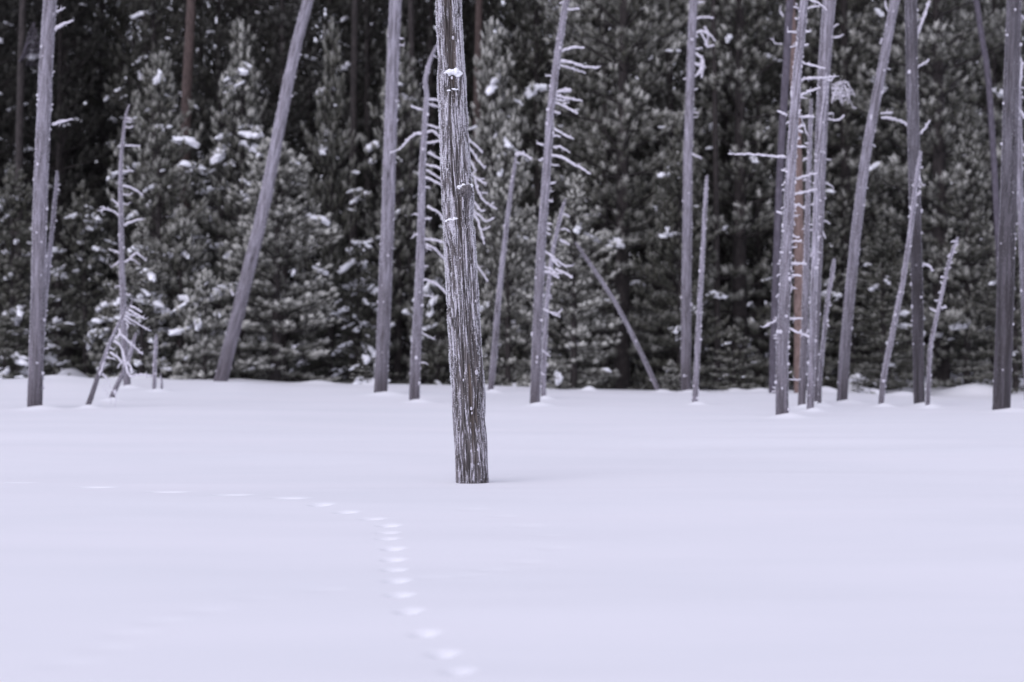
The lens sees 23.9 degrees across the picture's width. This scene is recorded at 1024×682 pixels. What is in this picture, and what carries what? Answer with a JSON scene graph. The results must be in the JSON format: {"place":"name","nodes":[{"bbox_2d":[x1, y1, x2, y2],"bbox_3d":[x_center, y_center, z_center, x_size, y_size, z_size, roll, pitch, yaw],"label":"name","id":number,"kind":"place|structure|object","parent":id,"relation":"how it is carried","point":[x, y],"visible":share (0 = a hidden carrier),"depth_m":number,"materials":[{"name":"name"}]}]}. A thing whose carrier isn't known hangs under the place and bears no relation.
{"place":"outdoors","nodes":[
{"label":"outdoors","id":0,"kind":"place"},
{"bbox_2d":[0,264,1023,681],"bbox_3d":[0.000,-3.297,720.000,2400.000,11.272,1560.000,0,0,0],"label":"snow field","id":1,"kind":"structure","parent":0,"point":[230,530],"depth_m":19.80,"materials":[{"name":"white snow"}]},
{"bbox_2d":[0,314,28,378],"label":"pine tree","id":2,"kind":"object","parent":1,"relation":"on","point":[18,358],"visible":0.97,"depth_m":77.75,"materials":[{"name":"green plant"}]},
{"bbox_2d":[0,0,51,367],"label":"pine tree","id":3,"kind":"object","parent":1,"relation":"on","point":[6,6],"visible":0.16,"depth_m":95.16,"materials":[{"name":"green plant"}]},
{"bbox_2d":[14,0,39,370],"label":"pine tree","id":4,"kind":"object","parent":1,"relation":"on","point":[22,46],"visible":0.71,"depth_m":85.89,"materials":[{"name":"brown plant"}]},
{"bbox_2d":[0,0,59,369],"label":"pine tree","id":5,"kind":"object","parent":1,"relation":"on","point":[8,102],"visible":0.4,"depth_m":89.36,"materials":[{"name":"green plant"}]},
{"bbox_2d":[0,163,81,378],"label":"pine tree","id":6,"kind":"object","parent":1,"relation":"on","point":[12,212],"visible":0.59,"depth_m":79.79,"materials":[{"name":"green plant"}]},
{"bbox_2d":[27,0,73,406],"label":"dead tree","id":7,"kind":"object","parent":1,"relation":"on","point":[39,228],"visible":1,"depth_m":56.35,"materials":[{"name":"grey wood"}]},
{"bbox_2d":[44,171,60,349],"bbox_3d":[-11.018,-1.042,57.049,0.745,5.966,0.198,0,0,0],"label":"dead sapling","id":8,"kind":"object","parent":1,"relation":"on","point":[53,220],"visible":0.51,"depth_m":57.02,"materials":[{"name":"grey wood"}]},
{"bbox_2d":[2,0,110,374],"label":"pine tree","id":9,"kind":"object","parent":1,"relation":"on","point":[85,153],"visible":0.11,"depth_m":98.33,"materials":[{"name":"green plant"}]},
{"bbox_2d":[0,0,117,375],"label":"pine tree","id":10,"kind":"object","parent":1,"relation":"on","point":[56,149],"visible":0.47,"depth_m":91.13,"materials":[{"name":"green plant"}]},
{"bbox_2d":[2,0,141,374],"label":"pine tree","id":11,"kind":"object","parent":1,"relation":"on","point":[101,132],"visible":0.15,"depth_m":95.25,"materials":[{"name":"green plant"}]},
{"bbox_2d":[45,180,126,377],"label":"pine tree","id":12,"kind":"object","parent":1,"relation":"on","point":[74,219],"visible":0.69,"depth_m":84.38,"materials":[{"name":"green plant"}]},
{"bbox_2d":[22,0,162,376],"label":"pine tree","id":13,"kind":"object","parent":1,"relation":"on","point":[99,73],"visible":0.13,"depth_m":99.28,"materials":[{"name":"green plant"}]},
{"bbox_2d":[83,292,138,377],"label":"pine tree","id":14,"kind":"object","parent":1,"relation":"on","point":[99,335],"visible":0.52,"depth_m":78.37,"materials":[{"name":"green plant"}]},
{"bbox_2d":[85,298,152,407],"bbox_3d":[-9.299,0.454,56.825,1.733,2.947,0.320,0,0,0],"label":"leaning snag","id":15,"kind":"object","parent":1,"relation":"on","point":[89,401],"visible":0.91,"depth_m":56.77,"materials":[{"name":"grey wood"}]},
{"bbox_2d":[99,104,146,385],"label":"dead tree","id":16,"kind":"object","parent":1,"relation":"on","point":[123,325],"visible":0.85,"depth_m":69.13,"materials":[{"name":"grey wood"}]},
{"bbox_2d":[77,0,179,369],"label":"pine tree","id":17,"kind":"object","parent":1,"relation":"on","point":[134,26],"visible":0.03,"depth_m":105.93,"materials":[{"name":"green plant"}]},
{"bbox_2d":[74,0,196,377],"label":"pine tree","id":18,"kind":"object","parent":1,"relation":"on","point":[104,62],"visible":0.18,"depth_m":92.47,"materials":[{"name":"green plant"}]},
{"bbox_2d":[103,216,175,377],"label":"pine tree","id":19,"kind":"object","parent":1,"relation":"on","point":[148,272],"visible":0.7,"depth_m":76.89,"materials":[{"name":"green plant"}]},
{"bbox_2d":[87,51,223,378],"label":"pine tree","id":20,"kind":"object","parent":1,"relation":"on","point":[158,80],"visible":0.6,"depth_m":78.66,"materials":[{"name":"green plant"}]},
{"bbox_2d":[93,0,222,376],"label":"pine tree","id":21,"kind":"object","parent":1,"relation":"on","point":[154,23],"visible":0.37,"depth_m":88.15,"materials":[{"name":"green plant"}]},
{"bbox_2d":[136,204,223,376],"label":"pine tree","id":22,"kind":"object","parent":1,"relation":"on","point":[176,259],"visible":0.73,"depth_m":77.73,"materials":[{"name":"green plant"}]},
{"bbox_2d":[138,0,228,377],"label":"pine tree","id":23,"kind":"object","parent":1,"relation":"on","point":[175,10],"visible":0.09,"depth_m":98.13,"materials":[{"name":"green plant"}]},
{"bbox_2d":[177,0,195,371],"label":"pine tree","id":24,"kind":"object","parent":1,"relation":"on","point":[187,75],"visible":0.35,"depth_m":81.36,"materials":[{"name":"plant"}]},
{"bbox_2d":[161,0,233,378],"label":"pine tree","id":25,"kind":"object","parent":1,"relation":"on","point":[200,52],"visible":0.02,"depth_m":104.49,"materials":[{"name":"green plant"}]},
{"bbox_2d":[168,268,244,379],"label":"pine tree","id":26,"kind":"object","parent":1,"relation":"on","point":[200,325],"visible":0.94,"depth_m":76.05,"materials":[{"name":"green plant"}]},
{"bbox_2d":[166,0,276,379],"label":"pine tree","id":27,"kind":"object","parent":1,"relation":"on","point":[219,32],"visible":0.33,"depth_m":90.25,"materials":[{"name":"green plant"}]},
{"bbox_2d":[179,18,294,380],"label":"pine tree","id":28,"kind":"object","parent":1,"relation":"on","point":[254,132],"visible":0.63,"depth_m":79.69,"materials":[{"name":"green plant"}]},
{"bbox_2d":[193,0,295,379],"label":"pine tree","id":29,"kind":"object","parent":1,"relation":"on","point":[252,13],"visible":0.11,"depth_m":93.67,"materials":[{"name":"green plant"}]},
{"bbox_2d":[190,0,303,378],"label":"pine tree","id":30,"kind":"object","parent":1,"relation":"on","point":[267,47],"visible":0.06,"depth_m":98.41,"materials":[{"name":"green plant"}]},
{"bbox_2d":[213,0,313,380],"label":"dead tree","id":31,"kind":"object","parent":1,"relation":"on","point":[227,353],"visible":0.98,"depth_m":74.34,"materials":[{"name":"grey wood"}]},
{"bbox_2d":[195,123,342,381],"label":"pine tree","id":32,"kind":"object","parent":1,"relation":"on","point":[275,263],"visible":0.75,"depth_m":77.16,"materials":[{"name":"green plant"}]},
{"bbox_2d":[203,0,347,381],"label":"pine tree","id":33,"kind":"object","parent":1,"relation":"on","point":[281,13],"visible":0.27,"depth_m":88.47,"materials":[{"name":"green plant"}]},
{"bbox_2d":[232,0,378,380],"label":"pine tree","id":34,"kind":"object","parent":1,"relation":"on","point":[310,118],"visible":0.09,"depth_m":93.36,"materials":[{"name":"green plant"}]},
{"bbox_2d":[289,17,364,381],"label":"pine tree","id":35,"kind":"object","parent":1,"relation":"on","point":[324,149],"visible":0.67,"depth_m":83.89,"materials":[{"name":"green plant"}]},
{"bbox_2d":[287,0,382,375],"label":"pine tree","id":36,"kind":"object","parent":1,"relation":"on","point":[326,24],"visible":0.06,"depth_m":97.17,"materials":[{"name":"green plant"}]},
{"bbox_2d":[348,0,357,381],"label":"pine tree","id":37,"kind":"object","parent":1,"relation":"on","point":[353,90],"visible":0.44,"depth_m":87.89,"materials":[{"name":"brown plant"}]},
{"bbox_2d":[317,239,403,383],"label":"pine tree","id":38,"kind":"object","parent":1,"relation":"on","point":[360,284],"visible":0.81,"depth_m":80.79,"materials":[{"name":"green plant"}]},
{"bbox_2d":[294,0,427,380],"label":"pine tree","id":39,"kind":"object","parent":1,"relation":"on","point":[366,91],"visible":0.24,"depth_m":90.06,"materials":[{"name":"green plant"}]},
{"bbox_2d":[303,0,427,380],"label":"pine tree","id":40,"kind":"object","parent":1,"relation":"on","point":[362,39],"visible":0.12,"depth_m":93.12,"materials":[{"name":"green plant"}]},
{"bbox_2d":[374,0,404,392],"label":"dead tree","id":41,"kind":"object","parent":1,"relation":"on","point":[383,334],"visible":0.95,"depth_m":66.97,"materials":[{"name":"grey wood"}]},
{"bbox_2d":[340,23,448,383],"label":"pine tree","id":42,"kind":"object","parent":1,"relation":"on","point":[405,98],"visible":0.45,"depth_m":83.81,"materials":[{"name":"green plant"}]},
{"bbox_2d":[333,0,474,382],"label":"pine tree","id":43,"kind":"object","parent":1,"relation":"on","point":[404,325],"visible":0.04,"depth_m":97.56,"materials":[{"name":"green plant"}]},
{"bbox_2d":[408,0,415,383],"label":"pine tree","id":44,"kind":"object","parent":1,"relation":"on","point":[411,52],"visible":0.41,"depth_m":87.90,"materials":[{"name":"plant"}]},
{"bbox_2d":[373,0,472,384],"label":"pine tree","id":45,"kind":"object","parent":1,"relation":"on","point":[432,85],"visible":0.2,"depth_m":89.29,"materials":[{"name":"green plant"}]},
{"bbox_2d":[402,259,450,384],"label":"pine tree","id":46,"kind":"object","parent":1,"relation":"on","point":[429,316],"visible":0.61,"depth_m":79.81,"materials":[{"name":"green plant"}]},
{"bbox_2d":[388,44,496,399],"bbox_3d":[-1.810,-2.959,63.049,2.856,9.835,0.410,0,0,3],"label":"dead tree","id":47,"kind":"object","parent":1,"relation":"on","point":[415,359],"visible":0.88,"depth_m":62.99,"materials":[{"name":"grey wood"}]},
{"bbox_2d":[406,0,505,384],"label":"pine tree","id":48,"kind":"object","parent":1,"relation":"on","point":[467,18],"visible":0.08,"depth_m":92.99,"materials":[{"name":"green plant"}]},
{"bbox_2d":[435,0,488,483],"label":"dead tree trunk","id":49,"kind":"object","parent":1,"relation":"on","point":[468,388],"visible":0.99,"depth_m":26.97,"materials":[{"name":"grey wood"}]},
{"bbox_2d":[402,0,521,372],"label":"pine tree","id":50,"kind":"object","parent":1,"relation":"on","point":[484,34],"visible":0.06,"depth_m":97.70,"materials":[{"name":"green plant"}]},
{"bbox_2d":[472,0,482,324],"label":"pine tree","id":51,"kind":"object","parent":1,"relation":"on","point":[478,20],"visible":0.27,"depth_m":87.88,"materials":[{"name":"brown plant"}]},
{"bbox_2d":[426,16,557,385],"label":"pine tree","id":52,"kind":"object","parent":1,"relation":"on","point":[490,85],"visible":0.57,"depth_m":80.63,"materials":[{"name":"green plant"}]},
{"bbox_2d":[473,126,543,386],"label":"pine tree","id":53,"kind":"object","parent":1,"relation":"on","point":[507,146],"visible":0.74,"depth_m":78.34,"materials":[{"name":"green plant"}]},
{"bbox_2d":[487,151,531,389],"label":"dead sapling","id":54,"kind":"object","parent":1,"relation":"on","point":[494,346],"visible":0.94,"depth_m":69.31,"materials":[{"name":"grey wood"}]},
{"bbox_2d":[465,0,570,383],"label":"pine tree","id":55,"kind":"object","parent":1,"relation":"on","point":[505,19],"visible":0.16,"depth_m":94.77,"materials":[{"name":"green plant"}]},
{"bbox_2d":[487,0,586,377],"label":"pine tree","id":56,"kind":"object","parent":1,"relation":"on","point":[540,78],"visible":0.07,"depth_m":99.40,"materials":[{"name":"green plant"}]},
{"bbox_2d":[484,0,602,386],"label":"pine tree","id":57,"kind":"object","parent":1,"relation":"on","point":[539,69],"visible":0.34,"depth_m":90.92,"materials":[{"name":"green plant"}]},
{"bbox_2d":[540,199,569,396],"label":"dead sapling","id":58,"kind":"object","parent":1,"relation":"on","point":[545,364],"visible":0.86,"depth_m":66.33,"materials":[{"name":"grey wood"}]},
{"bbox_2d":[529,0,600,403],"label":"dead tree","id":59,"kind":"object","parent":1,"relation":"on","point":[535,386],"visible":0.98,"depth_m":60.06,"materials":[{"name":"grey wood"}]},
{"bbox_2d":[517,172,622,388],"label":"pine tree","id":60,"kind":"object","parent":1,"relation":"on","point":[579,227],"visible":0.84,"depth_m":76.88,"materials":[{"name":"green plant"}]},
{"bbox_2d":[532,0,616,377],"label":"pine tree","id":61,"kind":"object","parent":1,"relation":"on","point":[576,32],"visible":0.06,"depth_m":100.21,"materials":[{"name":"green plant"}]},
{"bbox_2d":[547,0,651,386],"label":"pine tree","id":62,"kind":"object","parent":1,"relation":"on","point":[567,55],"visible":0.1,"depth_m":93.27,"materials":[{"name":"green plant"}]},
{"bbox_2d":[548,0,672,389],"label":"pine tree","id":63,"kind":"object","parent":1,"relation":"on","point":[605,32],"visible":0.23,"depth_m":89.41,"materials":[{"name":"green plant"}]},
{"bbox_2d":[514,0,713,389],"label":"pine tree","id":64,"kind":"object","parent":1,"relation":"on","point":[620,353],"visible":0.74,"depth_m":82.73,"materials":[{"name":"green plant"}]},
{"bbox_2d":[575,242,659,390],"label":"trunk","id":65,"kind":"object","parent":1,"relation":"on","point":[629,331],"visible":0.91,"depth_m":75.09,"materials":[{"name":"grey wood"}]},
{"bbox_2d":[591,0,720,381],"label":"pine tree","id":66,"kind":"object","parent":1,"relation":"on","point":[632,366],"visible":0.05,"depth_m":98.50,"materials":[{"name":"green plant"}]},
{"bbox_2d":[596,0,721,389],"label":"pine tree","id":67,"kind":"object","parent":1,"relation":"on","point":[646,147],"visible":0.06,"depth_m":93.03,"materials":[{"name":"green plant"}]},
{"bbox_2d":[631,121,729,390],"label":"pine tree","id":68,"kind":"object","parent":1,"relation":"on","point":[667,174],"visible":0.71,"depth_m":80.21,"materials":[{"name":"green plant"}]},
{"bbox_2d":[609,0,754,389],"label":"pine tree","id":69,"kind":"object","parent":1,"relation":"on","point":[670,83],"visible":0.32,"depth_m":89.25,"materials":[{"name":"green plant"}]},
{"bbox_2d":[680,0,715,390],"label":"dead tree","id":70,"kind":"object","parent":1,"relation":"on","point":[686,271],"visible":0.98,"depth_m":74.54,"materials":[{"name":"grey wood"}]},
{"bbox_2d":[691,175,708,401],"bbox_3d":[4.814,-1.132,61.948,0.478,6.237,0.200,0,0,0],"label":"dead sapling","id":71,"kind":"object","parent":1,"relation":"on","point":[696,368],"visible":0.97,"depth_m":61.90,"materials":[{"name":"grey wood"}]},
{"bbox_2d":[711,0,720,389],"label":"pine tree","id":72,"kind":"object","parent":1,"relation":"on","point":[717,346],"visible":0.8,"depth_m":82.92,"materials":[{"name":"brown plant"}]},
{"bbox_2d":[676,0,774,389],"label":"pine tree","id":73,"kind":"object","parent":1,"relation":"on","point":[725,256],"visible":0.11,"depth_m":92.98,"materials":[{"name":"green plant"}]},
{"bbox_2d":[681,0,777,380],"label":"pine tree","id":74,"kind":"object","parent":1,"relation":"on","point":[721,118],"visible":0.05,"depth_m":98.22,"materials":[{"name":"green plant"}]},
{"bbox_2d":[699,325,762,389],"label":"pine tree","id":75,"kind":"object","parent":1,"relation":"on","point":[732,333],"visible":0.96,"depth_m":75.89,"materials":[{"name":"green plant"}]},
{"bbox_2d":[649,0,846,389],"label":"pine tree","id":76,"kind":"object","parent":1,"relation":"on","point":[739,273],"visible":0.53,"depth_m":84.23,"materials":[{"name":"green plant"}]},
{"bbox_2d":[709,0,803,386],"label":"pine tree","id":77,"kind":"object","parent":1,"relation":"on","point":[759,250],"visible":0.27,"depth_m":90.65,"materials":[{"name":"green plant"}]},
{"bbox_2d":[769,0,793,392],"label":"bare pole","id":78,"kind":"object","parent":1,"relation":"on","point":[788,13],"visible":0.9,"depth_m":73.41,"materials":[{"name":"grey wood"}]},
{"bbox_2d":[728,0,838,414],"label":"dead tree","id":79,"kind":"object","parent":1,"relation":"on","point":[783,347],"visible":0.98,"depth_m":51.67,"materials":[{"name":"grey wood"}]},
{"bbox_2d":[730,0,856,384],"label":"pine tree","id":80,"kind":"object","parent":1,"relation":"on","point":[775,168],"visible":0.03,"depth_m":99.64,"materials":[{"name":"green plant"}]},
{"bbox_2d":[790,0,803,392],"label":"pine tree","id":81,"kind":"object","parent":1,"relation":"on","point":[798,250],"visible":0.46,"depth_m":74.26,"materials":[{"name":"orange plant"}]},
{"bbox_2d":[757,133,851,389],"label":"pine tree","id":82,"kind":"object","parent":1,"relation":"on","point":[835,294],"visible":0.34,"depth_m":82.82,"materials":[{"name":"green plant"}]},
{"bbox_2d":[798,98,813,404],"bbox_3d":[7.189,-1.984,59.260,0.414,7.939,0.228,0,0,0],"label":"dead sapling","id":83,"kind":"object","parent":1,"relation":"on","point":[803,374],"visible":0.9,"depth_m":59.21,"materials":[{"name":"grey wood"}]},
{"bbox_2d":[749,0,881,378],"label":"pine tree","id":84,"kind":"object","parent":1,"relation":"on","point":[827,153],"visible":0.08,"depth_m":93.73,"materials":[{"name":"green plant"}]},
{"bbox_2d":[806,74,835,408],"bbox_3d":[7.197,-2.121,56.425,0.710,8.242,0.222,0,0,0],"label":"dead sapling","id":85,"kind":"object","parent":1,"relation":"on","point":[812,340],"visible":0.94,"depth_m":56.37,"materials":[{"name":"grey wood"}]},
{"bbox_2d":[817,258,835,402],"bbox_3d":[7.817,-0.048,60.112,0.500,4.057,0.166,0,0,0],"label":"dead sapling","id":86,"kind":"object","parent":1,"relation":"on","point":[823,337],"visible":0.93,"depth_m":60.07,"materials":[{"name":"grey wood"}]},
{"bbox_2d":[757,0,904,378],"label":"pine tree","id":87,"kind":"object","parent":1,"relation":"on","point":[825,276],"visible":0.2,"depth_m":90.35,"materials":[{"name":"green plant"}]},
{"bbox_2d":[756,0,907,388],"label":"pine tree","id":88,"kind":"object","parent":1,"relation":"on","point":[844,197],"visible":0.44,"depth_m":84.71,"materials":[{"name":"green plant"}]},
{"bbox_2d":[812,0,855,400],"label":"dead tree","id":89,"kind":"object","parent":1,"relation":"on","point":[827,26],"visible":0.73,"depth_m":61.69,"materials":[{"name":"grey wood"}]},
{"bbox_2d":[837,0,906,400],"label":"dead tree","id":90,"kind":"object","parent":1,"relation":"on","point":[852,267],"visible":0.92,"depth_m":62.69,"materials":[{"name":"grey wood"}]},
{"bbox_2d":[820,221,947,393],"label":"pine tree","id":91,"kind":"object","parent":1,"relation":"on","point":[884,299],"visible":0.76,"depth_m":78.77,"materials":[{"name":"green plant"}]},
{"bbox_2d":[815,0,956,371],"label":"pine tree","id":92,"kind":"object","parent":1,"relation":"on","point":[869,3],"visible":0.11,"depth_m":92.94,"materials":[{"name":"green plant"}]},
{"bbox_2d":[878,151,924,403],"bbox_3d":[9.597,-1.385,59.676,1.238,6.631,0.226,0,0,0],"label":"dead sapling","id":93,"kind":"object","parent":1,"relation":"on","point":[908,246],"visible":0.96,"depth_m":59.64,"materials":[{"name":"grey wood"}]},
{"bbox_2d":[904,0,933,403],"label":"dead tree","id":94,"kind":"object","parent":1,"relation":"on","point":[912,28],"visible":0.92,"depth_m":60.37,"materials":[{"name":"grey wood"}]},
{"bbox_2d":[855,0,982,378],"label":"pine tree","id":95,"kind":"object","parent":1,"relation":"on","point":[890,151],"visible":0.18,"depth_m":88.27,"materials":[{"name":"green plant"}]},
{"bbox_2d":[833,0,1023,387],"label":"pine tree","id":96,"kind":"object","parent":1,"relation":"on","point":[939,133],"visible":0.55,"depth_m":82.69,"materials":[{"name":"green plant"}]},
{"bbox_2d":[868,0,1002,368],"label":"pine tree","id":97,"kind":"object","parent":1,"relation":"on","point":[926,210],"visible":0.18,"depth_m":92.47,"materials":[{"name":"green plant"}]},
{"bbox_2d":[925,237,958,404],"bbox_3d":[10.425,-0.276,58.635,0.860,4.511,0.163,0,0,0],"label":"dead sapling","id":98,"kind":"object","parent":1,"relation":"on","point":[931,346],"visible":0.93,"depth_m":58.60,"materials":[{"name":"grey wood"}]},
{"bbox_2d":[920,0,1023,375],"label":"pine tree","id":99,"kind":"object","parent":1,"relation":"on","point":[993,68],"visible":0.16,"depth_m":90.90,"materials":[{"name":"green plant"}]},
{"bbox_2d":[922,107,1022,386],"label":"pine tree","id":100,"kind":"object","parent":1,"relation":"on","point":[965,342],"visible":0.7,"depth_m":81.81,"materials":[{"name":"green plant"}]},
{"bbox_2d":[974,0,999,274],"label":"tree trunk","id":101,"kind":"object","parent":1,"relation":"on","point":[993,158],"visible":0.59,"depth_m":78.32,"materials":[{"name":"grey wood"}]},
{"bbox_2d":[958,224,1023,393],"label":"pine tree","id":102,"kind":"object","parent":1,"relation":"on","point":[1017,352],"visible":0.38,"depth_m":79.45,"materials":[{"name":"green plant"}]},
{"bbox_2d":[992,0,1023,409],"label":"dead tree","id":103,"kind":"object","parent":1,"relation":"on","point":[1007,238],"visible":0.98,"depth_m":54.63,"materials":[{"name":"grey wood"}]},
{"bbox_2d":[1016,50,1023,375],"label":"bare pole","id":104,"kind":"object","parent":1,"relation":"on","point":[1020,200],"visible":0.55,"depth_m":62.94,"materials":[{"name":"grey wood"}]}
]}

